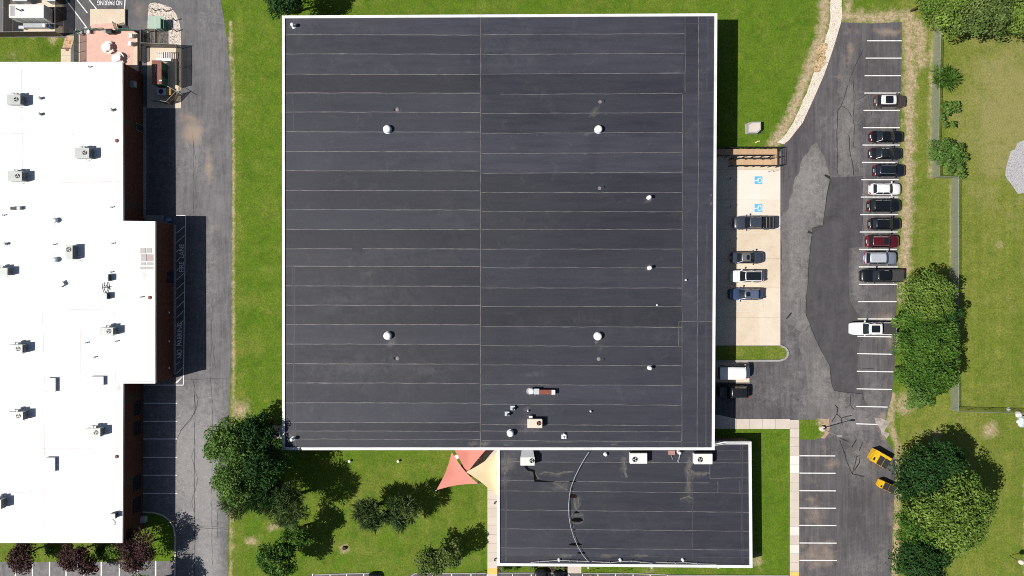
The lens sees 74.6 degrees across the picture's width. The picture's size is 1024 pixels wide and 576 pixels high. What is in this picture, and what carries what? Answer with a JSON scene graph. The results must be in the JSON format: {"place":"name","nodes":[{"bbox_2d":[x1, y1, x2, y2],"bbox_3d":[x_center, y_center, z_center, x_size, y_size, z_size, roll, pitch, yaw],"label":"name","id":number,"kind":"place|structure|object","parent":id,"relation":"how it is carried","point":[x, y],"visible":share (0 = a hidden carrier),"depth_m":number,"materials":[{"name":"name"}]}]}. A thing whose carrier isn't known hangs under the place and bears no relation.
{"place":"outdoors","nodes":[
{"label":"outdoors","id":0,"kind":"place"},
{"bbox_2d":[0,37,63,61],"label":"lawn","id":1,"kind":"structure","parent":0,"point":[30,49],"depth_m":104.97,"materials":[{"name":"green plant"}]},
{"bbox_2d":[0,543,126,561],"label":"lawn","id":2,"kind":"structure","parent":0,"point":[5,548],"depth_m":104.97,"materials":[{"name":"green plant"}]},
{"bbox_2d":[5,543,38,574],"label":"purple tree","id":3,"kind":"object","parent":2,"relation":"on","point":[15,563],"visible":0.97,"depth_m":100.96,"materials":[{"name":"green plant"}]},
{"bbox_2d":[56,543,89,571],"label":"purple tree","id":4,"kind":"object","parent":2,"relation":"on","point":[70,557],"visible":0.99,"depth_m":101.11,"materials":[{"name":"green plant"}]},
{"bbox_2d":[78,553,99,575],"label":"purple tree","id":5,"kind":"object","parent":2,"relation":"on","point":[91,567],"visible":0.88,"depth_m":102.23,"materials":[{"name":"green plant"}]},
{"bbox_2d":[95,543,109,561],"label":"shrub","id":6,"kind":"object","parent":2,"relation":"on","point":[100,552],"visible":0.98,"depth_m":103.28,"materials":[{"name":"green plant"}]},
{"bbox_2d":[74,9,138,71],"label":"patio deck","id":7,"kind":"structure","parent":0,"point":[87,47],"depth_m":104.45,"materials":[{"name":"concrete"}]},
{"bbox_2d":[0,0,230,575],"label":"road","id":8,"kind":"structure","parent":0,"point":[188,167],"depth_m":104.99,"materials":[{"name":"asphalt"}]},
{"bbox_2d":[3,0,12,31],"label":"slat fence","id":9,"kind":"object","parent":8,"relation":"on","point":[7,24],"visible":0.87,"depth_m":103.90,"materials":[{"name":"brown"}]},
{"bbox_2d":[0,31,61,36],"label":"slat fence","id":10,"kind":"object","parent":8,"relation":"on","point":[28,33],"visible":1,"depth_m":104.01,"materials":[{"name":"brown metal"}]},
{"bbox_2d":[13,0,54,30],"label":"equipment pad","id":11,"kind":"object","parent":8,"relation":"on","point":[46,3],"visible":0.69,"depth_m":104.94,"materials":[{"name":"concrete"}]},
{"bbox_2d":[9,4,52,22],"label":"generator","id":12,"kind":"object","parent":11,"relation":"on","point":[30,13],"visible":1,"depth_m":102.70,"materials":[{"name":"white metal"}]},
{"bbox_2d":[19,23,48,29],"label":"chiller","id":13,"kind":"object","parent":11,"relation":"on","point":[25,26],"visible":1,"depth_m":104.10,"materials":[{"name":"white metal"}]},
{"bbox_2d":[55,0,63,35],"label":"chain link fence","id":14,"kind":"object","parent":8,"relation":"on","point":[59,16],"visible":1,"depth_m":104.02,"materials":[{"name":"brown"}]},
{"bbox_2d":[0,62,173,542],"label":"brick building","id":15,"kind":"structure","parent":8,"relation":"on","point":[85,489],"depth_m":99.40,"materials":[{"name":"white metal"}]},
{"bbox_2d":[7,93,25,107],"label":"rooftop unit","id":16,"kind":"object","parent":15,"relation":"on","point":[15,99],"visible":1,"depth_m":98.20,"materials":[{"name":"white metal"}]},
{"bbox_2d":[8,169,26,183],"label":"rooftop unit","id":17,"kind":"object","parent":15,"relation":"on","point":[15,175],"visible":1,"depth_m":98.20,"materials":[{"name":"white metal"}]},
{"bbox_2d":[8,409,27,420],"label":"rooftop unit","id":18,"kind":"object","parent":15,"relation":"on","point":[17,414],"visible":1,"depth_m":98.20,"materials":[{"name":"white metal"}]},
{"bbox_2d":[8,342,27,353],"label":"rooftop unit","id":19,"kind":"object","parent":15,"relation":"on","point":[18,347],"visible":1,"depth_m":98.20,"materials":[{"name":"white metal"}]},
{"bbox_2d":[44,457,56,471],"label":"roof hatch","id":20,"kind":"object","parent":15,"relation":"on","point":[50,464],"visible":1,"depth_m":98.98,"materials":[{"name":"white metal"}]},
{"bbox_2d":[75,146,93,160],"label":"rooftop unit","id":21,"kind":"object","parent":15,"relation":"on","point":[83,152],"visible":1,"depth_m":98.20,"materials":[{"name":"white metal"}]},
{"bbox_2d":[86,425,104,436],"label":"rooftop unit","id":22,"kind":"object","parent":15,"relation":"on","point":[94,431],"visible":1,"depth_m":98.20,"materials":[{"name":"white metal"}]},
{"bbox_2d":[99,325,116,336],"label":"rooftop unit","id":23,"kind":"object","parent":15,"relation":"on","point":[108,330],"visible":1,"depth_m":98.20,"materials":[{"name":"white metal"}]},
{"bbox_2d":[143,106,175,373],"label":"wall footing","id":24,"kind":"object","parent":8,"relation":"on","point":[144,162],"depth_m":104.88,"materials":[{"name":"grey concrete"}]},
{"bbox_2d":[147,48,180,107],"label":"yard slab","id":25,"kind":"structure","parent":8,"relation":"on","point":[152,91],"depth_m":104.95,"materials":[{"name":"concrete"}]},
{"bbox_2d":[147,3,180,46],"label":"gravel bed","id":26,"kind":"object","parent":8,"relation":"on","point":[170,35],"visible":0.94,"depth_m":104.98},
{"bbox_2d":[148,16,166,31],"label":"transformer","id":27,"kind":"object","parent":26,"relation":"on","point":[159,23],"visible":1,"depth_m":104.76,"materials":[{"name":"green metal"}]},
{"bbox_2d":[140,28,180,47],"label":"screen fence","id":28,"kind":"object","parent":26,"relation":"on","point":[143,37],"visible":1,"depth_m":104.00,"materials":[{"name":"brown"}]},
{"bbox_2d":[176,45,181,87],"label":"screen fence","id":29,"kind":"object","parent":8,"relation":"on","point":[178,66],"visible":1,"depth_m":103.94,"materials":[{"name":"brown"}]},
{"bbox_2d":[128,513,173,560],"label":"lawn","id":30,"kind":"structure","parent":0,"point":[162,529],"depth_m":104.97,"materials":[{"name":"green plant"}]},
{"bbox_2d":[114,527,156,573],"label":"purple tree","id":31,"kind":"object","parent":30,"relation":"on","point":[139,557],"visible":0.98,"depth_m":100.11,"materials":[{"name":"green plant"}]},
{"bbox_2d":[152,60,167,87],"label":"dumpster","id":32,"kind":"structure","parent":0,"point":[159,73],"depth_m":102.97,"materials":[{"name":"green paint"}]},
{"bbox_2d":[471,450,496,575],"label":"sidewalk","id":33,"kind":"structure","parent":0,"point":[491,528],"depth_m":104.89,"materials":[{"name":"concrete"}]},
{"bbox_2d":[282,13,716,449],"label":"warehouse","id":34,"kind":"structure","parent":0,"point":[476,242],"depth_m":99.38,"materials":[{"name":"black rubber"}]},
{"bbox_2d":[455,450,484,472],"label":"shade sail","id":35,"kind":"object","parent":34,"relation":"attached to","point":[468,459],"visible":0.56,"depth_m":102.28,"materials":[{"name":"pink fabric"}]},
{"bbox_2d":[221,0,1023,575],"bbox_3d":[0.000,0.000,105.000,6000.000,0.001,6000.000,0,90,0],"label":"ground","id":36,"kind":"structure","parent":0,"point":[767,52],"depth_m":105.00,"materials":[{"name":"green plant"}]},
{"bbox_2d":[202,415,262,471],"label":"leafy tree","id":37,"kind":"object","parent":36,"relation":"on","point":[228,445],"visible":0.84,"depth_m":96.34,"materials":[{"name":"green plant"}]},
{"bbox_2d":[209,459,255,509],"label":"leafy tree","id":38,"kind":"object","parent":36,"relation":"on","point":[229,483],"visible":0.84,"depth_m":96.75,"materials":[{"name":"green plant"}]},
{"bbox_2d":[216,489,250,520],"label":"leafy tree","id":39,"kind":"object","parent":36,"relation":"on","point":[225,507],"visible":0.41,"depth_m":99.06,"materials":[{"name":"green plant"}]},
{"bbox_2d":[234,409,279,451],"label":"leafy tree","id":40,"kind":"object","parent":36,"relation":"on","point":[249,426],"visible":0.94,"depth_m":96.96,"materials":[{"name":"green plant"}]},
{"bbox_2d":[242,476,283,515],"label":"conifer","id":41,"kind":"object","parent":36,"relation":"on","point":[261,500],"visible":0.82,"depth_m":97.77,"materials":[{"name":"green plant"}]},
{"bbox_2d":[240,438,291,490],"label":"leafy tree","id":42,"kind":"object","parent":36,"relation":"on","point":[258,465],"visible":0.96,"depth_m":96.48,"materials":[{"name":"green plant"}]},
{"bbox_2d":[255,538,297,575],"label":"leafy tree","id":43,"kind":"object","parent":36,"relation":"on","point":[273,560],"visible":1,"depth_m":99.46,"materials":[{"name":"green plant"}]},
{"bbox_2d":[263,0,305,19],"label":"leafy tree","id":44,"kind":"object","parent":36,"relation":"on","point":[280,6],"visible":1,"depth_m":98.86,"materials":[{"name":"green plant"}]},
{"bbox_2d":[261,480,311,532],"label":"conifer","id":45,"kind":"object","parent":36,"relation":"on","point":[288,505],"visible":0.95,"depth_m":97.68,"materials":[{"name":"green plant"}]},
{"bbox_2d":[279,522,313,550],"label":"leafy tree","id":46,"kind":"object","parent":36,"relation":"on","point":[296,537],"visible":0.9,"depth_m":99.99,"materials":[{"name":"green plant"}]},
{"bbox_2d":[349,494,389,534],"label":"pine tree","id":47,"kind":"object","parent":36,"relation":"on","point":[367,509],"visible":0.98,"depth_m":99.72,"materials":[{"name":"green plant"}]},
{"bbox_2d":[382,492,422,535],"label":"pine tree","id":48,"kind":"object","parent":36,"relation":"on","point":[399,521],"visible":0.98,"depth_m":99.83,"materials":[{"name":"green plant"}]},
{"bbox_2d":[413,542,447,575],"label":"tree","id":49,"kind":"object","parent":36,"relation":"on","point":[431,555],"visible":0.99,"depth_m":100.23,"materials":[{"name":"green plant"}]},
{"bbox_2d":[437,537,463,568],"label":"tree","id":50,"kind":"object","parent":36,"relation":"on","point":[451,554],"visible":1,"depth_m":100.43,"materials":[{"name":"green plant"}]},
{"bbox_2d":[309,573,666,575],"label":"parking","id":51,"kind":"structure","parent":36,"relation":"on","point":[569,574],"depth_m":104.99,"materials":[{"name":"asphalt"}]},
{"bbox_2d":[497,438,752,567],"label":"annex","id":52,"kind":"object","parent":36,"relation":"on","point":[659,507],"visible":0.95,"depth_m":102.20,"materials":[{"name":"black"}]},
{"bbox_2d":[467,452,496,494],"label":"shade sail","id":53,"kind":"object","parent":52,"relation":"attached to","point":[485,473],"visible":0.98,"depth_m":102.33,"materials":[{"name":"beige fabric"}]},
{"bbox_2d":[520,450,534,465],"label":"rooftop unit","id":54,"kind":"object","parent":52,"relation":"on","point":[527,457],"visible":1,"depth_m":100.91,"materials":[{"name":"white metal"}]},
{"bbox_2d":[629,452,646,463],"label":"rooftop unit","id":55,"kind":"object","parent":52,"relation":"on","point":[637,457],"visible":1,"depth_m":101.05,"materials":[{"name":"white metal"}]},
{"bbox_2d":[693,452,711,463],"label":"rooftop unit","id":56,"kind":"object","parent":52,"relation":"on","point":[702,457],"visible":1,"depth_m":101.05,"materials":[{"name":"white metal"}]},
{"bbox_2d":[582,573,788,575],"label":"kerb","id":57,"kind":"structure","parent":36,"relation":"on","point":[684,575],"depth_m":104.88,"materials":[{"name":"grey concrete"}]},
{"bbox_2d":[745,122,761,134],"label":"utility box","id":58,"kind":"object","parent":36,"relation":"on","point":[755,128],"visible":1,"depth_m":104.05,"materials":[{"name":"beige metal"}]},
{"bbox_2d":[715,22,901,575],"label":"parking lot","id":59,"kind":"structure","parent":36,"relation":"on","point":[835,372],"depth_m":104.99,"materials":[{"name":"asphalt"}]},
{"bbox_2d":[717,385,748,399],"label":"parked car","id":60,"kind":"object","parent":59,"relation":"on","point":[728,391],"visible":1,"depth_m":103.67,"materials":[{"name":"paint"}]},
{"bbox_2d":[715,151,779,344],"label":"concrete pad","id":61,"kind":"object","parent":59,"relation":"on","point":[749,193],"visible":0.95,"depth_m":104.98,"materials":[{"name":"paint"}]},
{"bbox_2d":[728,287,763,301],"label":"parked car","id":62,"kind":"object","parent":61,"relation":"on","point":[740,293],"visible":1,"depth_m":103.94,"materials":[{"name":"paint"}]},
{"bbox_2d":[729,268,763,283],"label":"parked car","id":63,"kind":"object","parent":61,"relation":"on","point":[742,275],"visible":1,"depth_m":103.74,"materials":[{"name":"paint"}]},
{"bbox_2d":[730,250,763,264],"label":"parked car","id":64,"kind":"object","parent":61,"relation":"on","point":[753,257],"visible":1,"depth_m":103.97,"materials":[{"name":"paint"}]},
{"bbox_2d":[716,147,780,167],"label":"access ramp","id":65,"kind":"structure","parent":61,"relation":"on","point":[771,152],"depth_m":104.02,"materials":[{"name":"brown wood"}]},
{"bbox_2d":[732,214,775,230],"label":"pickup truck","id":66,"kind":"object","parent":61,"relation":"on","point":[746,223],"visible":1,"depth_m":103.75,"materials":[{"name":"paint"}]},
{"bbox_2d":[715,345,788,361],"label":"kerb","id":67,"kind":"structure","parent":59,"relation":"on","point":[787,355],"depth_m":104.84,"materials":[{"name":"grey concrete"}]},
{"bbox_2d":[848,320,896,336],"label":"pickup truck","id":68,"kind":"object","parent":59,"relation":"on","point":[864,328],"visible":0.98,"depth_m":103.73,"materials":[{"name":"paint"}]},
{"bbox_2d":[862,250,895,265],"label":"parked car","id":69,"kind":"object","parent":59,"relation":"on","point":[887,258],"visible":1,"depth_m":103.76,"materials":[{"name":"paint"}]},
{"bbox_2d":[867,448,891,468],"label":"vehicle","id":70,"kind":"object","parent":59,"relation":"on","point":[877,457],"visible":0.97,"depth_m":103.54,"materials":[{"name":"yellow paint"}]},
{"bbox_2d":[859,267,904,283],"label":"pickup truck","id":71,"kind":"object","parent":59,"relation":"on","point":[874,275],"visible":0.99,"depth_m":103.73,"materials":[{"name":"paint"}]},
{"bbox_2d":[865,234,898,248],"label":"parked car","id":72,"kind":"object","parent":59,"relation":"on","point":[889,241],"visible":1,"depth_m":103.70,"materials":[{"name":"paint"}]},
{"bbox_2d":[866,198,899,212],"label":"parked car","id":73,"kind":"object","parent":59,"relation":"on","point":[890,206],"visible":1,"depth_m":103.66,"materials":[{"name":"paint"}]},
{"bbox_2d":[867,216,900,230],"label":"parked car","id":74,"kind":"object","parent":59,"relation":"on","point":[891,223],"visible":1,"depth_m":103.93,"materials":[{"name":"paint"}]},
{"bbox_2d":[868,181,900,195],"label":"parked car","id":75,"kind":"object","parent":59,"relation":"on","point":[891,189],"visible":1,"depth_m":103.95,"materials":[{"name":"paint"}]},
{"bbox_2d":[868,146,901,160],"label":"parked car","id":76,"kind":"object","parent":59,"relation":"on","point":[892,153],"visible":1,"depth_m":103.98,"materials":[{"name":"paint"}]},
{"bbox_2d":[868,129,902,143],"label":"parked car","id":77,"kind":"object","parent":59,"relation":"on","point":[892,137],"visible":1,"depth_m":103.99,"materials":[{"name":"paint"}]},
{"bbox_2d":[872,162,904,177],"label":"parked car","id":78,"kind":"object","parent":59,"relation":"on","point":[895,170],"visible":1,"depth_m":103.80,"materials":[{"name":"paint"}]},
{"bbox_2d":[873,93,904,108],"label":"parked car","id":79,"kind":"object","parent":59,"relation":"on","point":[889,101],"visible":1,"depth_m":103.76,"materials":[{"name":"paint"}]},
{"bbox_2d":[891,356,921,386],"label":"leafy tree","id":80,"kind":"object","parent":36,"relation":"on","point":[903,370],"visible":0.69,"depth_m":100.02,"materials":[{"name":"green plant"}]},
{"bbox_2d":[891,300,927,335],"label":"leafy tree","id":81,"kind":"object","parent":36,"relation":"on","point":[902,320],"visible":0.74,"depth_m":100.44,"materials":[{"name":"green plant"}]},
{"bbox_2d":[893,506,933,544],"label":"leafy tree","id":82,"kind":"object","parent":36,"relation":"on","point":[911,530],"visible":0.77,"depth_m":99.47,"materials":[{"name":"green plant"}]},
{"bbox_2d":[891,323,936,363],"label":"leafy tree","id":83,"kind":"object","parent":36,"relation":"on","point":[905,345],"visible":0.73,"depth_m":99.45,"materials":[{"name":"green plant"}]},
{"bbox_2d":[886,443,950,503],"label":"leafy tree","id":84,"kind":"object","parent":36,"relation":"on","point":[918,465],"visible":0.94,"depth_m":98.72,"materials":[{"name":"green plant"}]},
{"bbox_2d":[885,532,954,575],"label":"leafy tree","id":85,"kind":"object","parent":36,"relation":"on","point":[933,562],"visible":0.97,"depth_m":98.72,"materials":[{"name":"green plant"}]},
{"bbox_2d":[902,382,938,409],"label":"leafy tree","id":86,"kind":"object","parent":36,"relation":"on","point":[916,398],"visible":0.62,"depth_m":100.32,"materials":[{"name":"green plant"}]},
{"bbox_2d":[896,268,959,323],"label":"leafy tree","id":87,"kind":"object","parent":36,"relation":"on","point":[938,293],"visible":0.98,"depth_m":98.81,"materials":[{"name":"green plant"}]},
{"bbox_2d":[899,347,961,397],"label":"leafy tree","id":88,"kind":"object","parent":36,"relation":"on","point":[941,370],"visible":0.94,"depth_m":98.96,"materials":[{"name":"green plant"}]},
{"bbox_2d":[909,310,960,358],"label":"leafy tree","id":89,"kind":"object","parent":36,"relation":"on","point":[943,330],"visible":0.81,"depth_m":98.70,"materials":[{"name":"green plant"}]},
{"bbox_2d":[928,63,960,91],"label":"shrub","id":90,"kind":"object","parent":36,"relation":"on","point":[947,75],"visible":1,"depth_m":103.04,"materials":[{"name":"green plant"}]},
{"bbox_2d":[915,0,974,41],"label":"leafy tree","id":91,"kind":"object","parent":36,"relation":"on","point":[945,9],"visible":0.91,"depth_m":98.32,"materials":[{"name":"green plant"}]},
{"bbox_2d":[933,176,958,410],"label":"chain link fence","id":92,"kind":"object","parent":36,"relation":"on","point":[958,270],"visible":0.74,"depth_m":103.09,"materials":[{"name":"grey"}]},
{"bbox_2d":[931,339,961,362],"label":"leafy tree","id":93,"kind":"object","parent":36,"relation":"on","point":[955,348],"visible":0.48,"depth_m":98.92,"materials":[{"name":"green plant"}]},
{"bbox_2d":[924,438,969,489],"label":"leafy tree","id":94,"kind":"object","parent":36,"relation":"on","point":[953,461],"visible":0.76,"depth_m":98.57,"materials":[{"name":"green plant"}]},
{"bbox_2d":[926,137,967,170],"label":"shrub","id":95,"kind":"object","parent":36,"relation":"on","point":[948,146],"visible":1,"depth_m":102.03,"materials":[{"name":"green plant"}]},
{"bbox_2d":[937,100,960,127],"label":"shrub","id":96,"kind":"object","parent":36,"relation":"on","point":[947,111],"visible":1,"depth_m":103.33,"materials":[{"name":"green plant"}]},
{"bbox_2d":[907,466,998,558],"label":"leafy tree","id":97,"kind":"object","parent":36,"relation":"on","point":[960,523],"visible":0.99,"depth_m":96.84,"materials":[{"name":"green plant"}]},
{"bbox_2d":[943,301,965,324],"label":"leafy tree","id":98,"kind":"object","parent":36,"relation":"on","point":[953,317],"visible":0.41,"depth_m":99.62,"materials":[{"name":"green plant"}]},
{"bbox_2d":[944,162,965,179],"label":"shrub","id":99,"kind":"object","parent":36,"relation":"on","point":[959,173],"visible":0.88,"depth_m":103.03,"materials":[{"name":"green plant"}]},
{"bbox_2d":[948,0,1019,40],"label":"leafy tree","id":100,"kind":"object","parent":36,"relation":"on","point":[994,14],"visible":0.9,"depth_m":97.39,"materials":[{"name":"green plant"}]},
{"bbox_2d":[996,0,1023,37],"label":"leafy tree","id":101,"kind":"object","parent":36,"relation":"on","point":[1018,16],"visible":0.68,"depth_m":97.96,"materials":[{"name":"green plant"}]},
{"bbox_2d":[1005,140,1023,193],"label":"stone pad","id":102,"kind":"object","parent":36,"relation":"on","point":[1014,173],"visible":1,"depth_m":105.00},
{"bbox_2d":[715,362,748,381],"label":"garage apron","id":103,"kind":"object","parent":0,"point":[730,364],"visible":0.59,"depth_m":104.97,"materials":[{"name":"concrete"}]},
{"bbox_2d":[715,364,749,380],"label":"parked van","id":104,"kind":"object","parent":103,"relation":"on","point":[740,372],"visible":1,"depth_m":102.72,"materials":[{"name":"paint"}]},
{"bbox_2d":[715,346,786,359],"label":"lawn","id":105,"kind":"structure","parent":0,"point":[749,352],"depth_m":104.97,"materials":[{"name":"green plant"}]},
{"bbox_2d":[715,415,798,575],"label":"sidewalk","id":106,"kind":"structure","parent":0,"point":[723,422],"depth_m":104.89,"materials":[{"name":"concrete"}]},
{"bbox_2d":[777,0,841,143],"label":"gravel path","id":107,"kind":"structure","parent":0,"point":[834,24],"depth_m":104.99,"materials":[{"name":"gravel"}]},
{"bbox_2d":[799,419,825,439],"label":"lawn","id":108,"kind":"structure","parent":0,"point":[809,430],"depth_m":104.97,"materials":[{"name":"green plant"}]},
{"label":"sail pole","id":109,"kind":"object","parent":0,"visible":0},
{"bbox_2d":[435,453,477,490],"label":"shade sail","id":110,"kind":"object","parent":109,"relation":"attached to","point":[455,474],"visible":1,"depth_m":102.39,"materials":[{"name":"pink fabric"}]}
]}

